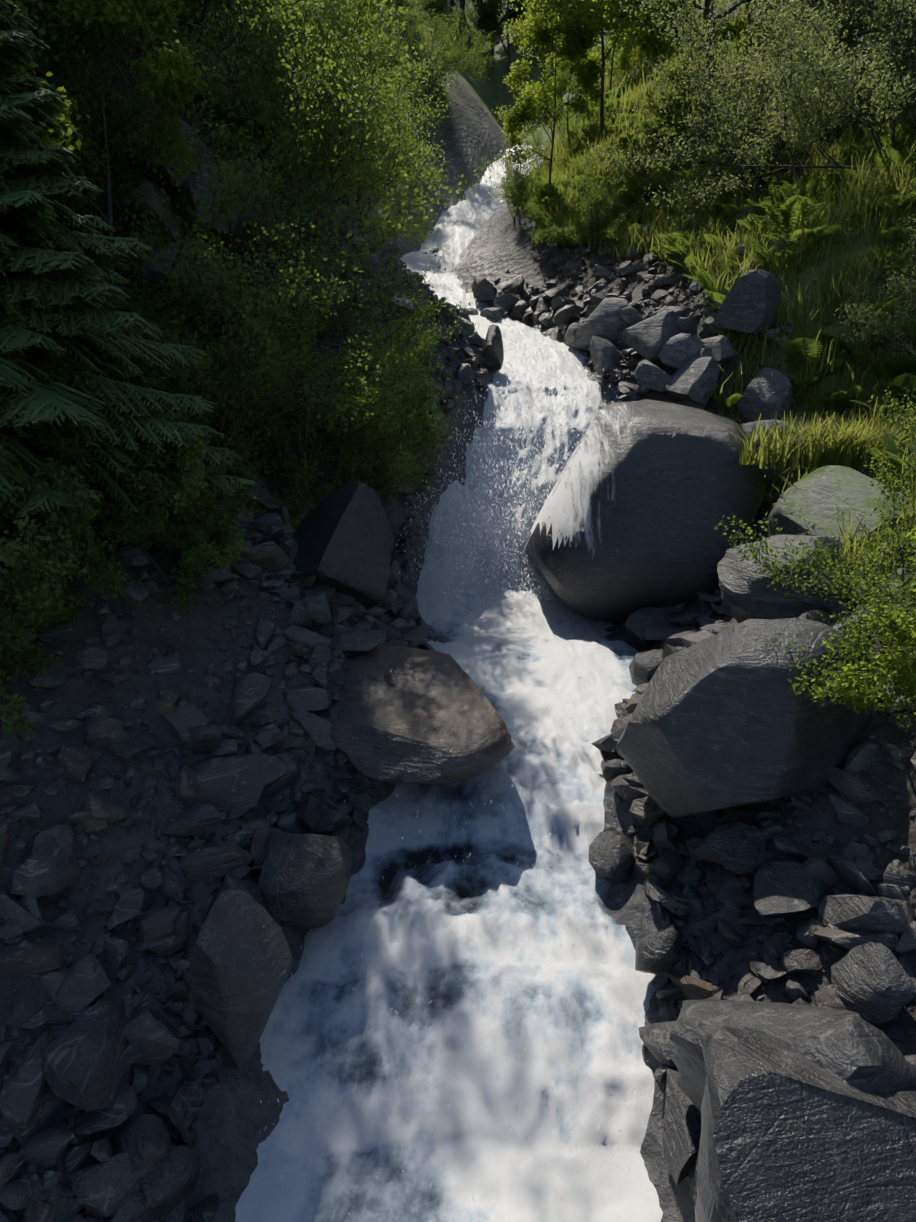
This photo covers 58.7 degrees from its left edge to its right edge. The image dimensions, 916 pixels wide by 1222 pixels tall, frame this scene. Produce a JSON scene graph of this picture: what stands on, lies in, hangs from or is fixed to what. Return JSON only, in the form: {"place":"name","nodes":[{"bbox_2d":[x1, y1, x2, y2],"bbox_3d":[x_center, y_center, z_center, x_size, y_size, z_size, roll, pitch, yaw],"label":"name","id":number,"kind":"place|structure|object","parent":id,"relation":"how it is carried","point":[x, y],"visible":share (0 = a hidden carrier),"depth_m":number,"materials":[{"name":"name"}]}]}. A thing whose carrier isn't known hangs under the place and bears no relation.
{"place":"outdoors","nodes":[
{"label":"outdoors","id":0,"kind":"place"},
{"bbox_2d":[235,145,662,1221],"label":"stream water","id":1,"kind":"structure","parent":0,"point":[487,1029],"depth_m":7.52,"materials":[{"name":"liquid"}]},
{"bbox_2d":[219,139,648,1221],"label":"water spray","id":2,"kind":"object","parent":1,"relation":"on","point":[501,525],"visible":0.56,"depth_m":14.99,"materials":[{"name":"liquid"}]},
{"bbox_2d":[481,324,503,371],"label":"waterfall rock","id":3,"kind":"object","parent":1,"relation":"on","point":[492,354],"visible":0.83,"depth_m":16.84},
{"bbox_2d":[0,0,915,1221],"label":"terrain","id":4,"kind":"structure","parent":0,"point":[234,1125],"depth_m":8.54,"materials":[{"name":"stone"}]},
{"bbox_2d":[0,544,61,744],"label":"shrub","id":5,"kind":"object","parent":4,"relation":"on","point":[30,651],"visible":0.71,"depth_m":6.80,"materials":[{"name":"green plant"}]},
{"bbox_2d":[4,346,85,460],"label":"shrub","id":6,"kind":"object","parent":4,"relation":"on","point":[58,377],"visible":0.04,"depth_m":7.99,"materials":[{"name":"green plant"}]},
{"bbox_2d":[0,0,89,170],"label":"shade tree","id":7,"kind":"object","parent":4,"relation":"on","point":[46,139],"visible":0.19,"depth_m":7.59,"materials":[{"name":"green plant"}]},
{"bbox_2d":[0,511,97,682],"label":"shrub","id":8,"kind":"object","parent":4,"relation":"on","point":[39,611],"visible":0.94,"depth_m":6.81,"materials":[{"name":"green plant"}]},
{"bbox_2d":[0,442,102,575],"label":"shrub","id":9,"kind":"object","parent":4,"relation":"on","point":[7,505],"visible":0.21,"depth_m":7.06,"materials":[{"name":"green plant"}]},
{"bbox_2d":[1,0,129,166],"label":"shade tree","id":10,"kind":"object","parent":4,"relation":"on","point":[77,15],"visible":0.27,"depth_m":10.95,"materials":[{"name":"green plant"}]},
{"bbox_2d":[0,428,164,622],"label":"shrub","id":11,"kind":"object","parent":4,"relation":"on","point":[78,522],"visible":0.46,"depth_m":7.75,"materials":[{"name":"green plant"}]},
{"bbox_2d":[18,0,193,206],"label":"shade tree","id":12,"kind":"object","parent":4,"relation":"on","point":[74,54],"visible":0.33,"depth_m":12.03,"materials":[{"name":"green plant"}]},
{"bbox_2d":[10,0,207,296],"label":"shade tree","id":13,"kind":"object","parent":4,"relation":"on","point":[164,143],"visible":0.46,"depth_m":11.61,"materials":[{"name":"green plant"}]},
{"bbox_2d":[26,405,210,540],"bbox_3d":[-3.823,-1.727,9.026,1.913,1.770,2.432,-9,19,-28],"label":"shrub","id":14,"kind":"object","parent":4,"relation":"on","point":[73,448],"visible":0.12,"depth_m":7.95,"materials":[{"name":"green plant"}]},
{"bbox_2d":[0,0,255,518],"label":"foreground spruce","id":15,"kind":"object","parent":4,"relation":"on","point":[53,303],"visible":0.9,"depth_m":7.61,"materials":[{"name":"green plant"}]},
{"bbox_2d":[112,180,181,242],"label":"boulder","id":16,"kind":"object","parent":4,"relation":"on","point":[147,202],"visible":0.5,"depth_m":13.16,"materials":[{"name":"stone"}]},
{"bbox_2d":[92,210,207,278],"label":"shrub","id":17,"kind":"object","parent":4,"relation":"on","point":[164,240],"visible":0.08,"depth_m":13.24,"materials":[{"name":"green plant"}]},
{"bbox_2d":[123,1006,181,1064],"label":"rock","id":18,"kind":"object","parent":4,"relation":"on","point":[154,1036],"visible":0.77,"depth_m":6.20,"materials":[{"name":"stone"}]},
{"bbox_2d":[97,483,217,557],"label":"shrub","id":19,"kind":"object","parent":4,"relation":"on","point":[159,533],"visible":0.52,"depth_m":8.62,"materials":[{"name":"green plant"}]},
{"bbox_2d":[85,432,234,544],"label":"shrub","id":20,"kind":"object","parent":4,"relation":"on","point":[184,503],"visible":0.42,"depth_m":8.38,"materials":[{"name":"green plant"}]},
{"bbox_2d":[89,477,254,610],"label":"shrub","id":21,"kind":"object","parent":4,"relation":"on","point":[204,545],"visible":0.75,"depth_m":8.69,"materials":[{"name":"green plant"}]},
{"bbox_2d":[130,118,215,189],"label":"boulder","id":22,"kind":"object","parent":4,"relation":"on","point":[165,178],"visible":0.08,"depth_m":13.40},
{"bbox_2d":[139,241,231,328],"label":"boulder","id":23,"kind":"object","parent":4,"relation":"on","point":[157,273],"visible":0.15,"depth_m":12.83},
{"bbox_2d":[183,720,222,754],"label":"rock","id":24,"kind":"object","parent":4,"relation":"on","point":[206,738],"visible":0.83,"depth_m":8.20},
{"bbox_2d":[166,387,254,460],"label":"shrub","id":25,"kind":"object","parent":4,"relation":"on","point":[237,442],"visible":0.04,"depth_m":11.75,"materials":[{"name":"green plant"}]},
{"bbox_2d":[35,0,388,113],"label":"tree","id":26,"kind":"object","parent":4,"relation":"on","point":[203,9],"visible":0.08,"depth_m":13.71,"materials":[{"name":"green plant"}]},
{"bbox_2d":[83,0,343,505],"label":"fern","id":27,"kind":"object","parent":4,"relation":"on","point":[220,110],"visible":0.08,"depth_m":14.59,"materials":[{"name":"green plant"}]},
{"bbox_2d":[175,160,272,243],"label":"boulder","id":28,"kind":"object","parent":4,"relation":"on","point":[193,199],"visible":0.42,"depth_m":13.43,"materials":[{"name":"stone"}]},
{"bbox_2d":[21,0,437,287],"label":"tree","id":29,"kind":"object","parent":4,"relation":"on","point":[426,37],"depth_m":16.79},
{"bbox_2d":[209,437,260,514],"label":"shrub","id":30,"kind":"object","parent":4,"relation":"on","point":[240,472],"visible":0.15,"depth_m":11.09,"materials":[{"name":"green plant"}]},
{"bbox_2d":[189,889,292,1069],"bbox_3d":[-1.713,2.907,6.444,0.777,1.458,0.779,-1,17,-2],"label":"boulder","id":31,"kind":"object","parent":4,"relation":"on","point":[242,964],"visible":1,"depth_m":6.20,"materials":[{"name":"stone"}]},
{"bbox_2d":[0,61,487,1221],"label":"scree rocks","id":32,"kind":"object","parent":4,"relation":"on","point":[82,1053],"visible":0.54,"depth_m":7.34,"materials":[{"name":"stone"}]},
{"bbox_2d":[233,207,290,261],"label":"boulder","id":33,"kind":"object","parent":4,"relation":"on","point":[270,226],"visible":0.31,"depth_m":13.91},
{"bbox_2d":[241,753,287,794],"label":"rock","id":34,"kind":"object","parent":4,"relation":"on","point":[273,769],"visible":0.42,"depth_m":8.36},
{"bbox_2d":[138,0,400,249],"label":"tree","id":35,"kind":"object","parent":4,"relation":"on","point":[325,117],"visible":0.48,"depth_m":13.14,"materials":[{"name":"green plant"}]},
{"bbox_2d":[107,0,434,343],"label":"shrub","id":36,"kind":"object","parent":4,"relation":"on","point":[305,95],"visible":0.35,"depth_m":12.17,"materials":[{"name":"green plant"}]},
{"bbox_2d":[68,100,491,369],"bbox_3d":[-3.791,-5.520,12.467,7.979,4.444,5.224,-6,18,-17],"label":"shrub","id":37,"kind":"object","parent":4,"relation":"on","point":[227,199],"visible":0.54,"depth_m":11.90,"materials":[{"name":"green plant"}]},
{"bbox_2d":[173,0,387,108],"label":"tree","id":38,"kind":"object","parent":4,"relation":"on","point":[323,12],"visible":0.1,"depth_m":15.71,"materials":[{"name":"green plant"}]},
{"bbox_2d":[114,255,448,514],"bbox_3d":[-3.005,-3.199,12.568,3.705,4.304,6.040,12,21,34],"label":"shrub","id":39,"kind":"object","parent":4,"relation":"on","point":[372,432],"visible":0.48,"depth_m":12.93,"materials":[{"name":"green plant"}]},
{"bbox_2d":[156,214,453,465],"bbox_3d":[-3.693,-3.559,11.782,5.651,3.587,6.154,-16,23,-42],"label":"shrub","id":40,"kind":"object","parent":4,"relation":"on","point":[261,377],"visible":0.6,"depth_m":11.06,"materials":[{"name":"green plant"}]},
{"bbox_2d":[258,831,351,928],"bbox_3d":[-1.423,2.544,7.748,0.838,0.976,1.032,-1,17,-2],"label":"boulder","id":41,"kind":"object","parent":4,"relation":"on","point":[303,880],"visible":0.96,"depth_m":7.37,"materials":[{"name":"stone"}]},
{"bbox_2d":[294,792,322,833],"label":"rock","id":42,"kind":"object","parent":4,"relation":"on","point":[307,810],"visible":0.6,"depth_m":8.24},
{"bbox_2d":[159,244,461,500],"bbox_3d":[-2.542,-3.842,13.534,5.466,4.022,5.290,-2,17,-6],"label":"shrub","id":43,"kind":"object","parent":4,"relation":"on","point":[430,428],"visible":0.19,"depth_m":13.60,"materials":[{"name":"green plant"}]},
{"bbox_2d":[170,0,463,162],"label":"tree","id":44,"kind":"object","parent":4,"relation":"on","point":[340,23],"visible":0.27,"depth_m":14.34,"materials":[{"name":"green plant"}]},
{"bbox_2d":[223,1,415,190],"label":"shrub","id":45,"kind":"object","parent":4,"relation":"on","point":[394,80],"visible":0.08,"depth_m":16.74,"materials":[{"name":"green plant"}]},
{"bbox_2d":[225,76,437,230],"bbox_3d":[-2.099,-9.181,16.324,4.803,3.049,5.231,8,19,24],"label":"shrub","id":46,"kind":"object","parent":4,"relation":"on","point":[376,178],"visible":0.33,"depth_m":16.71,"materials":[{"name":"green plant"}]},
{"bbox_2d":[206,380,472,529],"bbox_3d":[-2.049,-2.325,13.539,4.924,2.870,4.521,-8,19,-24],"label":"shrub","id":47,"kind":"object","parent":4,"relation":"on","point":[405,470],"visible":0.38,"depth_m":13.48,"materials":[{"name":"green plant"}]},
{"bbox_2d":[291,481,395,609],"bbox_3d":[-1.709,-0.870,10.892,1.289,1.782,1.274,-14,22,-38],"label":"boulder","id":48,"kind":"object","parent":4,"relation":"on","point":[344,536],"visible":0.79,"depth_m":10.54,"materials":[{"name":"stone"}]},
{"bbox_2d":[330,631,379,654],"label":"pool rock","id":49,"kind":"object","parent":4,"relation":"on","point":[357,643],"visible":0.9,"depth_m":9.98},
{"bbox_2d":[322,1,411,96],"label":"shrub","id":50,"kind":"object","parent":4,"relation":"on","point":[382,40],"visible":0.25,"depth_m":29.89,"materials":[{"name":"green plant"}]},
{"bbox_2d":[329,0,433,45],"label":"tree","id":51,"kind":"object","parent":4,"relation":"on","point":[414,19],"visible":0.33,"depth_m":34.18,"materials":[{"name":"green plant"}]},
{"bbox_2d":[290,238,480,405],"bbox_3d":[-1.446,-5.297,15.421,3.324,2.828,5.078,3,17,9],"label":"shrub","id":52,"kind":"object","parent":4,"relation":"on","point":[352,321],"visible":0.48,"depth_m":14.34,"materials":[{"name":"green plant"}]},
{"bbox_2d":[320,62,462,205],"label":"shrub","id":53,"kind":"object","parent":4,"relation":"on","point":[435,178],"visible":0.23,"depth_m":19.53,"materials":[{"name":"green plant"}]},
{"bbox_2d":[358,187,440,247],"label":"shrub","id":54,"kind":"object","parent":4,"relation":"on","point":[417,237],"visible":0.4,"depth_m":20.79,"materials":[{"name":"green plant"}]},
{"bbox_2d":[140,310,676,1221],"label":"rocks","id":55,"kind":"object","parent":4,"relation":"on","point":[170,1182],"visible":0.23,"depth_m":8.18,"materials":[{"name":"stone"}]},
{"bbox_2d":[110,1114,170,1172],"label":"rock","id":56,"kind":"object","parent":55,"relation":"on","point":[142,1140],"visible":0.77,"depth_m":5.73,"materials":[{"name":"stone"}]},
{"bbox_2d":[572,297,630,350],"bbox_3d":[3.231,-6.350,18.076,0.992,1.143,1.271,-15,23,-40],"label":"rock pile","id":57,"kind":"object","parent":55,"relation":"on","point":[604,318],"visible":0.62,"depth_m":17.73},
{"bbox_2d":[318,644,514,783],"bbox_3d":[-0.641,1.175,9.450,2.106,0.941,2.642,-9,19,-28],"label":"boulder","id":58,"kind":"object","parent":4,"relation":"on","point":[433,717],"visible":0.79,"depth_m":8.83,"materials":[{"name":"stone"}]},
{"bbox_2d":[405,18,469,79],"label":"shrub","id":59,"kind":"object","parent":4,"relation":"on","point":[461,52],"visible":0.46,"depth_m":36.66,"materials":[{"name":"green plant"}]},
{"bbox_2d":[393,5,498,102],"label":"shrub","id":60,"kind":"object","parent":4,"relation":"on","point":[443,65],"visible":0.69,"depth_m":34.93,"materials":[{"name":"green plant"}]},
{"bbox_2d":[464,0,551,81],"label":"tree","id":61,"kind":"object","parent":4,"relation":"on","point":[488,12],"visible":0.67,"depth_m":82.09,"materials":[{"name":"green plant"}]},
{"bbox_2d":[477,133,548,228],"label":"shrub","id":62,"kind":"object","parent":4,"relation":"on","point":[513,197],"visible":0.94,"depth_m":25.55,"materials":[{"name":"green plant"}]},
{"bbox_2d":[492,5,604,217],"bbox_3d":[2.412,-14.770,24.568,3.389,5.910,3.191,16,23,42],"label":"tree","id":63,"kind":"object","parent":4,"relation":"on","point":[531,102],"visible":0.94,"depth_m":24.17,"materials":[{"name":"green plant"}]},
{"bbox_2d":[515,109,599,169],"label":"shrub","id":64,"kind":"object","parent":4,"relation":"on","point":[549,143],"visible":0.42,"depth_m":30.20,"materials":[{"name":"green plant"}]},
{"bbox_2d":[502,0,629,129],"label":"tree","id":65,"kind":"object","parent":4,"relation":"on","point":[520,38],"visible":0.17,"depth_m":51.08,"materials":[{"name":"green plant"}]},
{"bbox_2d":[540,34,600,143],"bbox_3d":[4.061,-18.406,28.838,2.318,4.350,2.998,5,18,16],"label":"tree","id":66,"kind":"object","parent":4,"relation":"on","point":[560,81],"visible":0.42,"depth_m":28.53,"materials":[{"name":"green plant"}]},
{"bbox_2d":[527,146,638,250],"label":"shrub","id":67,"kind":"object","parent":4,"relation":"on","point":[596,216],"visible":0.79,"depth_m":21.56,"materials":[{"name":"green plant"}]},
{"bbox_2d":[509,0,683,148],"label":"tree","id":68,"kind":"object","parent":4,"relation":"on","point":[654,42],"visible":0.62,"depth_m":25.05,"materials":[{"name":"green plant"}]},
{"bbox_2d":[589,336,619,378],"bbox_3d":[3.020,-5.225,16.809,0.581,0.862,0.980,8,19,25],"label":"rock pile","id":69,"kind":"object","parent":4,"relation":"on","point":[604,353],"visible":0.9,"depth_m":16.51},
{"bbox_2d":[588,3,660,95],"bbox_3d":[6.393,-22.477,32.343,3.649,5.035,3.229,3,17,10],"label":"tree","id":70,"kind":"object","parent":4,"relation":"on","point":[626,58],"visible":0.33,"depth_m":32.84,"materials":[{"name":"green plant"}]},
{"bbox_2d":[517,0,754,202],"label":"grass","id":71,"kind":"structure","parent":4,"relation":"on","point":[607,86],"depth_m":28.91,"materials":[{"name":"plant"}]},
{"bbox_2d":[524,399,765,621],"bbox_3d":[3.290,-1.624,14.572,4.149,4.190,4.966,-1,17,-2],"label":"boulder","id":72,"kind":"object","parent":4,"relation":"on","point":[686,478],"visible":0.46,"depth_m":12.58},
{"bbox_2d":[528,401,634,555],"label":"waterfall","id":73,"kind":"structure","parent":72,"relation":"on","point":[562,505],"depth_m":13.02,"materials":[{"name":"liquid"}]},
{"bbox_2d":[617,310,679,364],"bbox_3d":[3.880,-5.372,16.038,0.993,1.002,1.347,-8,19,-24],"label":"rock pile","id":74,"kind":"object","parent":4,"relation":"on","point":[649,338],"visible":0.9,"depth_m":15.61,"materials":[{"name":"stone"}]},
{"bbox_2d":[635,359,671,391],"bbox_3d":[3.788,-4.461,15.421,0.799,0.587,0.624,-1,17,-2],"label":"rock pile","id":75,"kind":"object","parent":4,"relation":"on","point":[652,376],"visible":0.83,"depth_m":15.35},
{"bbox_2d":[635,931,682,973],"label":"rock","id":76,"kind":"object","parent":4,"relation":"on","point":[657,952],"visible":1,"depth_m":7.08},
{"bbox_2d":[658,333,703,369],"bbox_3d":[4.232,-4.847,15.375,1.011,0.758,0.667,-1,17,-2],"label":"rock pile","id":77,"kind":"object","parent":4,"relation":"on","point":[678,351],"visible":0.62,"depth_m":15.11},
{"bbox_2d":[666,356,721,405],"bbox_3d":[4.342,-4.243,15.091,0.984,0.902,0.804,-10,20,-30],"label":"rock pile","id":78,"kind":"object","parent":4,"relation":"on","point":[691,380],"visible":0.88,"depth_m":14.82,"materials":[{"name":"stone"}]},
{"bbox_2d":[558,0,842,139],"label":"tree","id":79,"kind":"object","parent":4,"relation":"on","point":[644,18],"visible":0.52,"depth_m":21.46,"materials":[{"name":"green plant"}]},
{"bbox_2d":[493,200,915,1208],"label":"scree rocks","id":80,"kind":"object","parent":4,"relation":"on","point":[865,914],"visible":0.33,"depth_m":7.45,"materials":[{"name":"stone"}]},
{"bbox_2d":[518,0,915,585],"bbox_3d":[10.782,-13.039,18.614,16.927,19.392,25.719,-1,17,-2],"label":"grass","id":81,"kind":"structure","parent":4,"relation":"on","point":[858,188],"depth_m":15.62,"materials":[{"name":"plant"}]},
{"bbox_2d":[701,335,737,362],"bbox_3d":[4.821,-4.847,15.125,0.551,0.540,0.800,-7,19,-23],"label":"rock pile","id":82,"kind":"object","parent":4,"relation":"on","point":[719,345],"visible":0.65,"depth_m":14.82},
{"bbox_2d":[694,821,765,876],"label":"rock","id":83,"kind":"object","parent":4,"relation":"on","point":[734,842],"visible":0.9,"depth_m":7.44,"materials":[{"name":"stone"}]},
{"bbox_2d":[584,0,888,205],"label":"willow shrub","id":84,"kind":"object","parent":4,"relation":"on","point":[739,105],"visible":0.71,"depth_m":16.43,"materials":[{"name":"green plant"}]},
{"bbox_2d":[713,269,780,333],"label":"rock","id":85,"kind":"object","parent":4,"relation":"on","point":[749,302],"visible":0.96,"depth_m":14.50,"materials":[{"name":"stone"}]},
{"bbox_2d":[616,618,879,817],"bbox_3d":[2.840,0.994,7.989,2.453,2.076,2.041,-1,17,-2],"label":"rock","id":86,"kind":"object","parent":4,"relation":"on","point":[725,718],"visible":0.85,"depth_m":7.27,"materials":[{"name":"stone"}]},
{"bbox_2d":[605,230,915,1055],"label":"rocks","id":87,"kind":"object","parent":4,"relation":"on","point":[819,838],"visible":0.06,"depth_m":7.26,"materials":[{"name":"stone"}]},
{"bbox_2d":[737,367,792,423],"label":"boulder","id":88,"kind":"object","parent":4,"relation":"on","point":[766,395],"visible":0.69,"depth_m":13.99,"materials":[{"name":"stone"}]},
{"bbox_2d":[741,419,800,487],"bbox_3d":[5.088,-2.643,13.743,1.463,1.168,0.753,6,18,20],"label":"rock slab","id":89,"kind":"object","parent":4,"relation":"on","point":[769,473],"visible":0.23,"depth_m":13.54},
{"bbox_2d":[642,0,915,230],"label":"willow shrub","id":90,"kind":"object","parent":4,"relation":"on","point":[892,88],"visible":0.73,"depth_m":15.32,"materials":[{"name":"green plant"}]},
{"bbox_2d":[717,535,840,622],"bbox_3d":[3.647,-0.367,9.284,1.332,1.102,1.200,7,18,23],"label":"boulder","id":91,"kind":"object","parent":4,"relation":"on","point":[744,594],"visible":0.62,"depth_m":8.89,"materials":[{"name":"stone"}]},
{"bbox_2d":[692,0,883,159],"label":"willow shrub","id":92,"kind":"object","parent":4,"relation":"on","point":[758,112],"visible":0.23,"depth_m":17.81,"materials":[{"name":"green plant"}]},
{"bbox_2d":[670,1000,915,1111],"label":"boulder","id":93,"kind":"object","parent":4,"relation":"on","point":[855,1049],"visible":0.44,"depth_m":5.27,"materials":[{"name":"stone"}]},
{"bbox_2d":[754,861,831,917],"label":"rock","id":94,"kind":"object","parent":4,"relation":"on","point":[782,889],"visible":0.81,"depth_m":6.81,"materials":[{"name":"stone"}]},
{"bbox_2d":[695,1026,915,1221],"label":"rock","id":95,"kind":"object","parent":4,"relation":"on","point":[789,1133],"visible":0.92,"depth_m":4.61,"materials":[{"name":"stone"}]},
{"bbox_2d":[713,408,914,470],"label":"grass","id":96,"kind":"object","parent":4,"relation":"on","point":[819,444],"visible":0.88,"depth_m":11.87,"materials":[{"name":"plant"}]},
{"bbox_2d":[714,388,915,676],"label":"shrub","id":97,"kind":"object","parent":4,"relation":"on","point":[903,548],"visible":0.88,"depth_m":7.96,"materials":[{"name":"green plant"}]},
{"bbox_2d":[764,451,915,715],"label":"shrub","id":98,"kind":"object","parent":4,"relation":"on","point":[882,602],"visible":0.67,"depth_m":7.30,"materials":[{"name":"green plant"}]},
{"bbox_2d":[768,465,912,555],"bbox_3d":[5.045,-1.264,10.691,1.419,1.163,2.055,-1,17,-2],"label":"mossy rock","id":99,"kind":"object","parent":4,"relation":"on","point":[845,490],"visible":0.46,"depth_m":10.51,"materials":[{"name":"stone"}]},
{"bbox_2d":[771,0,915,114],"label":"willow shrub","id":100,"kind":"object","parent":4,"relation":"on","point":[889,13],"visible":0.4,"depth_m":16.67,"materials":[{"name":"green plant"}]},
{"bbox_2d":[783,0,915,130],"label":"willow shrub","id":101,"kind":"object","parent":4,"relation":"on","point":[859,31],"visible":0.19,"depth_m":18.04,"materials":[{"name":"green plant"}]},
{"bbox_2d":[787,528,915,733],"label":"shrub","id":102,"kind":"object","parent":4,"relation":"on","point":[907,629],"visible":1,"depth_m":6.40,"materials":[{"name":"green plant"}]},
{"bbox_2d":[828,211,915,359],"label":"willow shrub","id":103,"kind":"object","parent":4,"relation":"on","point":[880,328],"visible":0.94,"depth_m":13.47,"materials":[{"name":"green plant"}]},
{"bbox_2d":[831,940,915,1022],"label":"rock","id":104,"kind":"object","parent":4,"relation":"on","point":[872,981],"visible":0.94,"depth_m":5.93,"materials":[{"name":"stone"}]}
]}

